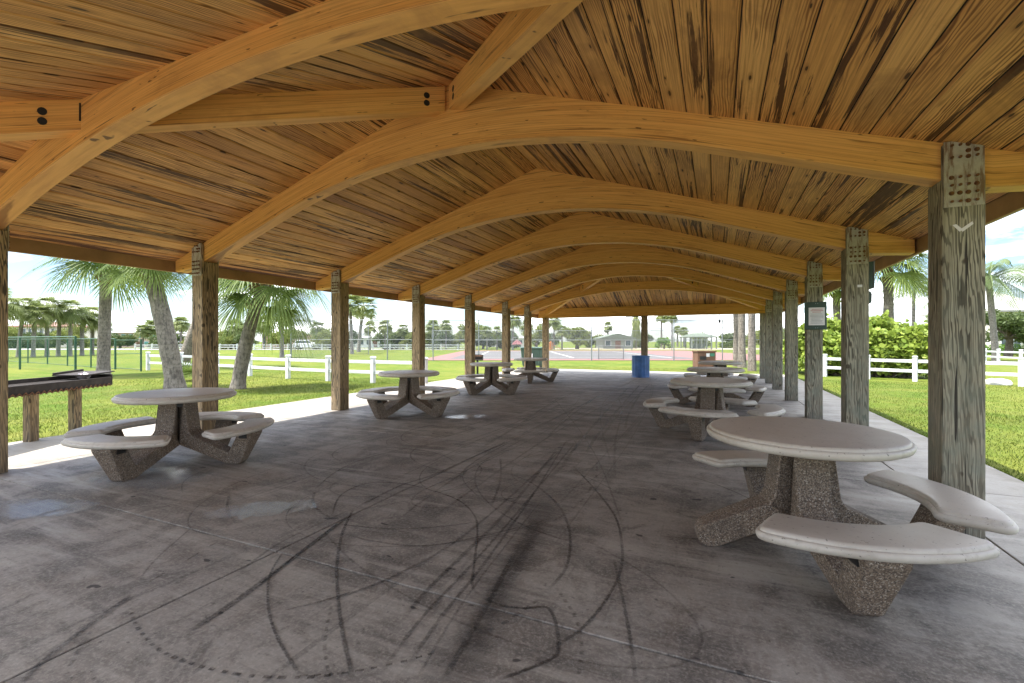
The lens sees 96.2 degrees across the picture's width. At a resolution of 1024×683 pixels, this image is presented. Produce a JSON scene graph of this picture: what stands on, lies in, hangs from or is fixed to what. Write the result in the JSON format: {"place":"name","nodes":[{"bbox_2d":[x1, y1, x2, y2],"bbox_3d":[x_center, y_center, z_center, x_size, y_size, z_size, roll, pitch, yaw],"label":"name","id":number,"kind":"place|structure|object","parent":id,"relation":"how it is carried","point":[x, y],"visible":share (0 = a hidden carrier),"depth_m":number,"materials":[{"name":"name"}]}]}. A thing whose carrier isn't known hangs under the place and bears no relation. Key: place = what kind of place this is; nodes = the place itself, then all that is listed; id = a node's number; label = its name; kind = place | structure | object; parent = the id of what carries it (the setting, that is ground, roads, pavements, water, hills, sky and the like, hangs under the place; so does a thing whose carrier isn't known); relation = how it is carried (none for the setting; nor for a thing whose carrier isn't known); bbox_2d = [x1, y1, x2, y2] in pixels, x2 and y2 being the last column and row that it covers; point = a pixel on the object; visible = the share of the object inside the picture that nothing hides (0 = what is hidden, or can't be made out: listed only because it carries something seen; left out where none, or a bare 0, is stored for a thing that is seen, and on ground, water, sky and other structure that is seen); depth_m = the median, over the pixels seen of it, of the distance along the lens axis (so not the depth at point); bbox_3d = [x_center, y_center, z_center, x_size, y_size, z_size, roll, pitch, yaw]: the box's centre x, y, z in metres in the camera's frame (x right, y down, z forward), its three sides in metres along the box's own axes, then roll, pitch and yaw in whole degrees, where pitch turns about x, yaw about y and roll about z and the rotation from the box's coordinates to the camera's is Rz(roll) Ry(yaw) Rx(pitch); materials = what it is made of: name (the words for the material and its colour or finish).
{"place":"outdoors","nodes":[
{"label":"outdoors","id":0,"kind":"place"},
{"bbox_2d":[10,322,97,347],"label":"apartment house","id":1,"kind":"structure","parent":0,"point":[25,330],"depth_m":98.00,"materials":[{"name":"beige paint"}]},
{"bbox_2d":[111,330,186,347],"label":"apartment house","id":2,"kind":"structure","parent":0,"point":[129,332],"depth_m":100.00,"materials":[{"name":"white paint"}]},
{"bbox_2d":[11,349,463,349],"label":"road","id":3,"kind":"structure","parent":0,"point":[252,349],"depth_m":76.21,"materials":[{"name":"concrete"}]},
{"bbox_2d":[8,326,26,345],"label":"broadleaf tree","id":4,"kind":"object","parent":3,"relation":"on","point":[12,332],"visible":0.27,"depth_m":86.48,"materials":[{"name":"green plant"}]},
{"bbox_2d":[145,333,183,348],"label":"broadleaf tree","id":5,"kind":"object","parent":3,"relation":"on","point":[153,341],"visible":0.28,"depth_m":84.92,"materials":[{"name":"green plant"}]},
{"bbox_2d":[173,316,189,348],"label":"tree","id":6,"kind":"object","parent":3,"relation":"on","point":[177,323],"visible":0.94,"depth_m":84.55,"materials":[{"name":"green plant"}]},
{"bbox_2d":[218,329,237,348],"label":"broadleaf tree","id":7,"kind":"object","parent":3,"relation":"on","point":[228,341],"visible":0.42,"depth_m":77.91,"materials":[{"name":"green plant"}]},
{"bbox_2d":[223,319,243,348],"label":"palm","id":8,"kind":"object","parent":3,"relation":"on","point":[233,330],"visible":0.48,"depth_m":79.31,"materials":[{"name":"green plant"}]},
{"bbox_2d":[256,316,275,348],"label":"palm","id":9,"kind":"object","parent":3,"relation":"on","point":[265,331],"visible":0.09,"depth_m":83.62,"materials":[{"name":"green plant"}]},
{"bbox_2d":[266,329,307,348],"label":"broadleaf tree","id":10,"kind":"object","parent":3,"relation":"on","point":[276,342],"visible":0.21,"depth_m":81.42,"materials":[{"name":"green plant"}]},
{"bbox_2d":[308,321,326,335],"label":"palm","id":11,"kind":"object","parent":3,"relation":"on","point":[320,326],"visible":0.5,"depth_m":83.35,"materials":[{"name":"green plant"}]},
{"bbox_2d":[309,328,330,348],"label":"broadleaf tree","id":12,"kind":"object","parent":3,"relation":"on","point":[323,341],"visible":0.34,"depth_m":77.73,"materials":[{"name":"green plant"}]},
{"bbox_2d":[377,319,394,349],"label":"palm","id":13,"kind":"object","parent":3,"relation":"on","point":[384,327],"visible":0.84,"depth_m":74.52,"materials":[{"name":"green plant"}]},
{"bbox_2d":[371,332,405,348],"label":"broadleaf tree","id":14,"kind":"object","parent":3,"relation":"on","point":[393,343],"visible":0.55,"depth_m":80.52,"materials":[{"name":"green plant"}]},
{"bbox_2d":[395,324,410,348],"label":"palm","id":15,"kind":"object","parent":3,"relation":"on","point":[401,331],"visible":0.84,"depth_m":79.28,"materials":[{"name":"green plant"}]},
{"bbox_2d":[398,331,431,348],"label":"broadleaf tree","id":16,"kind":"object","parent":3,"relation":"on","point":[408,335],"visible":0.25,"depth_m":78.53,"materials":[{"name":"green plant"}]},
{"bbox_2d":[425,319,440,348],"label":"palm","id":17,"kind":"object","parent":3,"relation":"on","point":[430,329],"visible":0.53,"depth_m":77.40,"materials":[{"name":"green plant"}]},
{"bbox_2d":[426,331,454,348],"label":"broadleaf tree","id":18,"kind":"object","parent":3,"relation":"on","point":[437,336],"visible":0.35,"depth_m":81.69,"materials":[{"name":"green plant"}]},
{"bbox_2d":[439,320,452,348],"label":"palm","id":19,"kind":"object","parent":3,"relation":"on","point":[445,326],"visible":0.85,"depth_m":79.64,"materials":[{"name":"green plant"}]},
{"bbox_2d":[444,331,464,348],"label":"broadleaf tree","id":20,"kind":"object","parent":3,"relation":"on","point":[456,343],"visible":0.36,"depth_m":82.60,"materials":[{"name":"green plant"}]},
{"bbox_2d":[0,369,1023,682],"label":"floor","id":21,"kind":"structure","parent":0,"point":[538,531],"depth_m":2.80,"materials":[{"name":"stained concrete"}]},
{"bbox_2d":[8,369,114,441],"bbox_3d":[-6.569,0.920,6.193,0.593,0.940,2.486,0,0,-5],"label":"trough grill","id":22,"kind":"object","parent":21,"relation":"on","point":[29,390],"visible":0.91,"depth_m":6.55,"materials":[{"name":"metal"}]},
{"bbox_2d":[61,387,273,481],"bbox_3d":[-3.783,0.975,5.204,1.940,0.790,1.940,0,0,3],"label":"picnic table","id":23,"kind":"object","parent":21,"relation":"on","point":[119,456],"visible":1,"depth_m":5.02,"materials":[{"name":"grey concrete"}]},
{"bbox_2d":[356,370,459,418],"bbox_3d":[-1.951,0.975,8.712,1.940,0.790,1.940,0,0,32],"label":"picnic table","id":24,"kind":"object","parent":21,"relation":"on","point":[382,404],"visible":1,"depth_m":8.38,"materials":[{"name":"grey concrete"}]},
{"bbox_2d":[455,362,527,394],"bbox_3d":[-0.543,0.975,12.201,1.940,0.790,1.940,0,0,42],"label":"picnic table","id":25,"kind":"object","parent":21,"relation":"on","point":[491,375],"visible":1,"depth_m":11.83,"materials":[{"name":"grey concrete"}]},
{"bbox_2d":[0,0,1023,538],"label":"picnic pavilion","id":26,"kind":"structure","parent":21,"relation":"on","point":[770,162],"depth_m":4.43,"materials":[{"name":"brown wood"}]},
{"bbox_2d":[804,302,826,329],"bbox_3d":[5.315,-0.443,8.044,0.330,0.485,0.034,0,0,24],"label":"notice board","id":27,"kind":"object","parent":26,"relation":"attached to","point":[815,315],"visible":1,"depth_m":8.03,"materials":[{"name":"green metal"}]},
{"bbox_2d":[869,261,874,289],"bbox_3d":[4.426,-0.810,5.691,0.056,0.330,0.210,0,0,24],"label":"electrical box","id":28,"kind":"object","parent":26,"relation":"attached to","point":[872,275],"visible":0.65,"depth_m":5.60,"materials":[{"name":"grey metal"}]},
{"bbox_2d":[502,358,558,383],"bbox_3d":[0.627,0.975,15.500,1.940,0.790,1.940,0,0,4],"label":"picnic table","id":29,"kind":"object","parent":21,"relation":"on","point":[530,370],"visible":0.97,"depth_m":15.32,"materials":[{"name":"grey concrete"}]},
{"bbox_2d":[632,355,649,377],"bbox_3d":[4.894,0.964,17.468,0.670,0.812,0.670,0,0,24],"label":"trash barrel","id":30,"kind":"object","parent":21,"relation":"on","point":[640,366],"visible":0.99,"depth_m":17.20,"materials":[{"name":"blue paint"}]},
{"bbox_2d":[643,377,785,440],"bbox_3d":[2.972,0.975,6.886,1.940,0.790,1.940,0,0,36],"label":"picnic table","id":31,"kind":"object","parent":21,"relation":"on","point":[712,402],"visible":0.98,"depth_m":6.69,"materials":[{"name":"concrete"}]},
{"bbox_2d":[667,367,766,406],"bbox_3d":[4.346,0.975,9.832,1.940,0.790,1.940,0,0,22],"label":"picnic table","id":32,"kind":"object","parent":21,"relation":"on","point":[758,392],"visible":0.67,"depth_m":9.57,"materials":[{"name":"grey concrete"}]},
{"bbox_2d":[683,361,758,389],"bbox_3d":[5.857,0.975,12.936,1.940,0.790,1.940,0,0,14],"label":"picnic table","id":33,"kind":"object","parent":21,"relation":"on","point":[752,378],"visible":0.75,"depth_m":12.65,"materials":[{"name":"grey concrete"}]},
{"bbox_2d":[692,416,1018,616],"bbox_3d":[2.053,0.975,2.988,1.623,0.790,1.940,0,0,10],"label":"picnic table","id":34,"kind":"object","parent":21,"relation":"on","point":[865,562],"visible":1,"depth_m":2.64,"materials":[{"name":"concrete"}]},
{"bbox_2d":[8,342,1023,481],"bbox_3d":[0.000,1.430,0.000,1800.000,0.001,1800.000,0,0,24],"label":"lawn ground","id":35,"kind":"structure","parent":0,"point":[449,369],"depth_m":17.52,"materials":[{"name":"green plant"}]},
{"bbox_2d":[8,287,29,328],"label":"sabal palm","id":36,"kind":"object","parent":35,"relation":"on","point":[13,310],"visible":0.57,"depth_m":38.77,"materials":[{"name":"green plant"}]},
{"bbox_2d":[9,297,45,356],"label":"sabal palm","id":37,"kind":"object","parent":35,"relation":"on","point":[20,330],"visible":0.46,"depth_m":40.92,"materials":[{"name":"green plant"}]},
{"bbox_2d":[9,331,55,348],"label":"broadleaf tree","id":38,"kind":"object","parent":35,"relation":"on","point":[38,344],"visible":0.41,"depth_m":89.15,"materials":[{"name":"green plant"}]},
{"bbox_2d":[10,301,58,356],"bbox_3d":[-42.623,-1.000,41.122,3.080,5.172,3.199,0,0,24],"label":"sabal palm","id":39,"kind":"object","parent":35,"relation":"on","point":[37,322],"visible":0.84,"depth_m":40.92,"materials":[{"name":"green plant"}]},
{"bbox_2d":[8,336,76,371],"bbox_3d":[-26.461,0.631,23.994,16.935,1.697,0.095,0,0,28],"label":"chain link fence","id":40,"kind":"object","parent":35,"relation":"on","point":[75,352],"visible":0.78,"depth_m":21.43,"materials":[{"name":"green metal"}]},
{"bbox_2d":[26,295,66,356],"bbox_3d":[-42.946,-1.325,42.379,3.478,5.809,3.303,0,0,24],"label":"sabal palm","id":41,"kind":"object","parent":35,"relation":"on","point":[46,299],"visible":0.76,"depth_m":42.22,"materials":[{"name":"green plant"}]},
{"bbox_2d":[8,338,115,368],"bbox_3d":[-32.514,0.669,30.394,29.025,1.621,0.205,0,0,30],"label":"chain link fence","id":42,"kind":"object","parent":35,"relation":"on","point":[67,363],"visible":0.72,"depth_m":27.10,"materials":[{"name":"green metal"}]},
{"bbox_2d":[49,303,77,355],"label":"sabal palm","id":43,"kind":"object","parent":35,"relation":"on","point":[58,333],"visible":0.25,"depth_m":43.65,"materials":[{"name":"green plant"}]},
{"bbox_2d":[52,299,90,355],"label":"sabal palm","id":44,"kind":"object","parent":35,"relation":"on","point":[70,319],"visible":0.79,"depth_m":43.52,"materials":[{"name":"green plant"}]},
{"bbox_2d":[50,327,96,347],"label":"broadleaf tree","id":45,"kind":"object","parent":35,"relation":"on","point":[63,333],"visible":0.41,"depth_m":91.82,"materials":[{"name":"green plant"}]},
{"bbox_2d":[65,306,97,355],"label":"sabal palm","id":46,"kind":"object","parent":35,"relation":"on","point":[85,324],"visible":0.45,"depth_m":45.17,"materials":[{"name":"green plant"}]},
{"bbox_2d":[15,256,174,373],"bbox_3d":[-16.481,-1.798,18.560,5.052,6.772,4.827,0,0,24],"label":"sabal palm","id":47,"kind":"object","parent":35,"relation":"on","point":[104,332],"visible":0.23,"depth_m":18.57,"materials":[{"name":"green plant"}]},
{"bbox_2d":[80,306,111,354],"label":"sabal palm","id":48,"kind":"object","parent":35,"relation":"on","point":[92,333],"visible":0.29,"depth_m":46.77,"materials":[{"name":"green plant"}]},
{"bbox_2d":[85,313,116,333],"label":"sabal palm","id":49,"kind":"object","parent":35,"relation":"on","point":[96,325],"visible":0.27,"depth_m":46.41,"materials":[{"name":"green plant"}]},
{"bbox_2d":[111,333,138,347],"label":"broadleaf tree","id":50,"kind":"object","parent":35,"relation":"on","point":[127,339],"visible":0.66,"depth_m":88.77,"materials":[{"name":"green plant"}]},
{"bbox_2d":[115,339,141,370],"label":"fence gate","id":51,"kind":"structure","parent":35,"relation":"on","point":[140,354],"depth_m":22.05,"materials":[{"name":"green metal"}]},
{"bbox_2d":[86,264,191,388],"bbox_3d":[-10.847,-0.934,13.714,2.985,5.105,2.794,0,0,24],"label":"sabal palm","id":52,"kind":"object","parent":35,"relation":"on","point":[153,281],"visible":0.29,"depth_m":13.49,"materials":[{"name":"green plant"}]},
{"bbox_2d":[132,323,153,346],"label":"palm","id":53,"kind":"object","parent":35,"relation":"on","point":[138,332],"visible":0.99,"depth_m":89.51,"materials":[{"name":"green plant"}]},
{"bbox_2d":[143,320,155,346],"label":"palm","id":54,"kind":"object","parent":35,"relation":"on","point":[151,322],"visible":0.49,"depth_m":91.44,"materials":[{"name":"green plant"}]},
{"bbox_2d":[162,361,191,381],"bbox_3d":[-11.675,1.047,16.399,1.552,0.788,1.600,0,0,24],"label":"palmetto","id":55,"kind":"object","parent":35,"relation":"on","point":[186,369],"visible":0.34,"depth_m":16.33,"materials":[{"name":"green plant"}]},
{"bbox_2d":[173,274,252,366],"bbox_3d":[-15.232,-1.865,24.430,4.921,7.124,5.108,0,0,24],"label":"sabal palm","id":56,"kind":"object","parent":35,"relation":"on","point":[186,348],"visible":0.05,"depth_m":24.08,"materials":[{"name":"green plant"}]},
{"bbox_2d":[218,278,330,389],"bbox_3d":[-7.228,-0.688,13.567,3.884,4.598,3.810,0,0,24],"label":"sabal palm","id":57,"kind":"object","parent":35,"relation":"on","point":[255,307],"visible":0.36,"depth_m":13.49,"materials":[{"name":"green plant"}]},
{"bbox_2d":[262,299,293,357],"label":"sabal palm","id":58,"kind":"object","parent":35,"relation":"on","point":[281,355],"visible":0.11,"depth_m":39.66,"materials":[{"name":"green plant"}]},
{"bbox_2d":[145,352,427,383],"bbox_3d":[-10.361,1.000,18.602,17.002,0.960,0.521,0,0,28],"label":"rail fence","id":59,"kind":"object","parent":35,"relation":"on","point":[372,362],"visible":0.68,"depth_m":17.04,"materials":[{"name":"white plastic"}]},
{"bbox_2d":[134,344,464,349],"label":"rail fence","id":60,"kind":"object","parent":35,"relation":"on","point":[254,347],"visible":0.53,"depth_m":71.98,"materials":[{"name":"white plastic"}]},
{"bbox_2d":[291,320,368,358],"bbox_3d":[-15.478,-0.032,40.648,0.119,3.024,14.809,0,0,4],"label":"court fence","id":61,"kind":"object","parent":35,"relation":"on","point":[329,343],"visible":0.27,"depth_m":38.12,"materials":[{"name":"grey"}]},
{"bbox_2d":[349,295,364,353],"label":"sabal palm","id":62,"kind":"object","parent":35,"relation":"on","point":[353,311],"visible":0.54,"depth_m":50.38,"materials":[{"name":"green plant"}]},
{"bbox_2d":[351,296,382,351],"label":"sabal palm","id":63,"kind":"object","parent":35,"relation":"on","point":[364,309],"visible":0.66,"depth_m":59.47,"materials":[{"name":"green plant"}]},
{"bbox_2d":[363,321,378,349],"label":"palm","id":64,"kind":"object","parent":35,"relation":"on","point":[371,328],"visible":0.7,"depth_m":71.67,"materials":[{"name":"green plant"}]},
{"bbox_2d":[457,322,484,338],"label":"broadleaf tree","id":65,"kind":"object","parent":35,"relation":"on","point":[463,328],"visible":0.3,"depth_m":79.55,"materials":[{"name":"green plant"}]},
{"bbox_2d":[480,325,493,349],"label":"palm","id":66,"kind":"object","parent":35,"relation":"on","point":[488,333],"visible":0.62,"depth_m":73.61,"materials":[{"name":"green plant"}]},
{"bbox_2d":[510,315,522,349],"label":"palm","id":67,"kind":"object","parent":35,"relation":"on","point":[515,321],"visible":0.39,"depth_m":71.06,"materials":[{"name":"green plant"}]},
{"bbox_2d":[520,347,541,366],"bbox_3d":[1.053,0.869,23.600,1.257,1.118,1.080,0,0,0],"label":"dumpster","id":68,"kind":"object","parent":35,"relation":"on","point":[536,352],"visible":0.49,"depth_m":23.12,"materials":[{"name":"green metal"}]},
{"bbox_2d":[290,320,803,360],"bbox_3d":[5.000,-0.032,33.200,42.075,3.024,0.075,0,0,0],"label":"court fence","id":69,"kind":"object","parent":35,"relation":"on","point":[536,338],"visible":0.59,"depth_m":33.20,"materials":[{"name":"grey"}]},
{"bbox_2d":[432,330,711,350],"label":"court fence","id":70,"kind":"object","parent":35,"relation":"on","point":[582,338],"visible":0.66,"depth_m":69.00,"materials":[{"name":"grey"}]},
{"bbox_2d":[692,350,716,366],"bbox_3d":[9.027,0.910,21.600,0.900,0.920,0.660,0,0,0],"label":"litter cabinet","id":71,"kind":"object","parent":35,"relation":"on","point":[704,355],"visible":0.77,"depth_m":21.30,"materials":[{"name":"brown wood"}]},
{"bbox_2d":[733,314,737,366],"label":"sabal palm","id":72,"kind":"object","parent":35,"relation":"on","point":[735,336],"visible":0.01,"depth_m":25.65,"materials":[{"name":"grey plant"}]},
{"bbox_2d":[737,314,746,367],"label":"sabal palm","id":73,"kind":"object","parent":35,"relation":"on","point":[741,342],"visible":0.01,"depth_m":24.63,"materials":[{"name":"grey plant"}]},
{"bbox_2d":[747,314,756,370],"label":"sabal palm","id":74,"kind":"object","parent":35,"relation":"on","point":[751,364],"visible":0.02,"depth_m":21.76,"materials":[{"name":"grey plant"}]},
{"bbox_2d":[802,288,875,319],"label":"sabal palm","id":75,"kind":"object","parent":35,"relation":"on","point":[835,295],"visible":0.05,"depth_m":26.82,"materials":[{"name":"green plant"}]},
{"bbox_2d":[783,310,927,377],"bbox_3d":[14.379,0.083,19.070,6.024,2.884,2.988,0,0,32],"label":"sea grape bush","id":76,"kind":"object","parent":35,"relation":"on","point":[891,338],"visible":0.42,"depth_m":17.93,"materials":[{"name":"green plant"}]},
{"bbox_2d":[840,252,927,319],"bbox_3d":[19.758,-2.005,24.101,5.087,7.175,4.917,0,0,24],"label":"sabal palm","id":77,"kind":"object","parent":35,"relation":"on","point":[913,276],"visible":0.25,"depth_m":23.09,"materials":[{"name":"green plant"}]},
{"bbox_2d":[871,281,927,325],"bbox_3d":[26.140,-1.311,30.087,4.020,5.785,4.020,0,0,-13],"label":"coconut palm","id":78,"kind":"object","parent":35,"relation":"on","point":[914,308],"visible":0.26,"depth_m":29.97,"materials":[{"name":"green plant"}]},
{"bbox_2d":[823,354,1023,386],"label":"rail fence","id":79,"kind":"object","parent":35,"relation":"on","point":[914,370],"visible":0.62,"depth_m":16.18,"materials":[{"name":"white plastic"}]},
{"bbox_2d":[919,291,1023,347],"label":"villa","id":80,"kind":"object","parent":35,"relation":"on","point":[1004,308],"visible":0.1,"depth_m":52.81,"materials":[{"name":"beige paint"}]},
{"bbox_2d":[922,258,1023,360],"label":"coconut palm","id":81,"kind":"object","parent":35,"relation":"on","point":[990,280],"visible":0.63,"depth_m":32.64,"materials":[{"name":"green plant"}]},
{"bbox_2d":[985,378,1012,384],"bbox_3d":[15.982,1.358,15.105,0.756,0.266,0.533,0,0,24],"label":"stone","id":82,"kind":"object","parent":35,"relation":"on","point":[999,381],"visible":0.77,"depth_m":14.96,"materials":[{"name":"white stone"}]},
{"bbox_2d":[985,308,1023,356],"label":"broadleaf tree","id":83,"kind":"object","parent":35,"relation":"on","point":[1011,326],"visible":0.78,"depth_m":39.40,"materials":[{"name":"green plant"}]},
{"bbox_2d":[985,348,1023,361],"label":"rail fence","id":84,"kind":"object","parent":35,"relation":"on","point":[998,352],"visible":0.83,"depth_m":30.24,"materials":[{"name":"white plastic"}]},
{"bbox_2d":[985,342,1023,355],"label":"hedge","id":85,"kind":"object","parent":35,"relation":"on","point":[1015,348],"visible":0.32,"depth_m":43.83,"materials":[{"name":"green plant"}]},
{"bbox_2d":[8,210,1023,341],"label":"sky","id":86,"kind":"structure","parent":0,"point":[1004,238],"materials":[{"name":"white"}]},
{"bbox_2d":[452,351,692,358],"bbox_3d":[5.000,1.404,50.100,20.000,0.001,27.800,0,0,0],"label":"court surface","id":87,"kind":"object","parent":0,"point":[552,355],"visible":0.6,"depth_m":44.48,"materials":[{"name":"concrete"}]},
{"bbox_2d":[428,351,759,359],"bbox_3d":[9.250,1.410,50.800,32.500,0.001,34.400,0,0,0],"label":"court apron","id":88,"kind":"object","parent":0,"point":[676,353],"visible":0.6,"depth_m":41.79,"materials":[{"name":"concrete"}]},
{"bbox_2d":[593,333,634,348],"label":"restroom building","id":89,"kind":"structure","parent":0,"point":[612,345],"depth_m":83.95,"materials":[{"name":"white plastic"}]},
{"bbox_2d":[554,348,759,349],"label":"sand strip","id":90,"kind":"object","parent":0,"point":[652,349],"depth_m":76.21,"materials":[{"name":"beige sand"}]},
{"bbox_2d":[521,323,549,346],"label":"broadleaf tree","id":91,"kind":"object","parent":90,"relation":"on","point":[539,327],"visible":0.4,"depth_m":83.17,"materials":[{"name":"green plant"}]},
{"bbox_2d":[549,318,561,347],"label":"palm","id":92,"kind":"object","parent":90,"relation":"on","point":[551,322],"visible":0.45,"depth_m":77.66,"materials":[{"name":"green plant"}]},
{"bbox_2d":[555,325,569,348],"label":"palm","id":93,"kind":"object","parent":90,"relation":"on","point":[559,327],"visible":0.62,"depth_m":75.47,"materials":[{"name":"green plant"}]},
{"bbox_2d":[562,326,592,348],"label":"broadleaf tree","id":94,"kind":"object","parent":90,"relation":"on","point":[581,336],"visible":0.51,"depth_m":80.80,"materials":[{"name":"green plant"}]},
{"bbox_2d":[631,317,640,347],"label":"palm","id":95,"kind":"object","parent":90,"relation":"on","point":[636,322],"visible":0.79,"depth_m":87.54,"materials":[{"name":"green plant"}]},
{"bbox_2d":[653,316,667,347],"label":"palm","id":96,"kind":"object","parent":90,"relation":"on","point":[661,319],"visible":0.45,"depth_m":91.47,"materials":[{"name":"green plant"}]},
{"bbox_2d":[653,337,670,348],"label":"broadleaf tree","id":97,"kind":"object","parent":90,"relation":"on","point":[662,343],"visible":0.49,"depth_m":83.82,"materials":[{"name":"green plant"}]},
{"bbox_2d":[665,315,679,347],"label":"palm","id":98,"kind":"object","parent":90,"relation":"on","point":[672,318],"visible":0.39,"depth_m":89.60,"materials":[{"name":"green plant"}]},
{"bbox_2d":[680,333,717,348],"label":"open shelter","id":99,"kind":"object","parent":90,"relation":"on","point":[704,336],"visible":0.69,"depth_m":83.76,"materials":[{"name":"white metal"}]},
{"bbox_2d":[718,332,747,347],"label":"broadleaf tree","id":100,"kind":"object","parent":90,"relation":"on","point":[727,343],"visible":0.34,"depth_m":89.99,"materials":[{"name":"green plant"}]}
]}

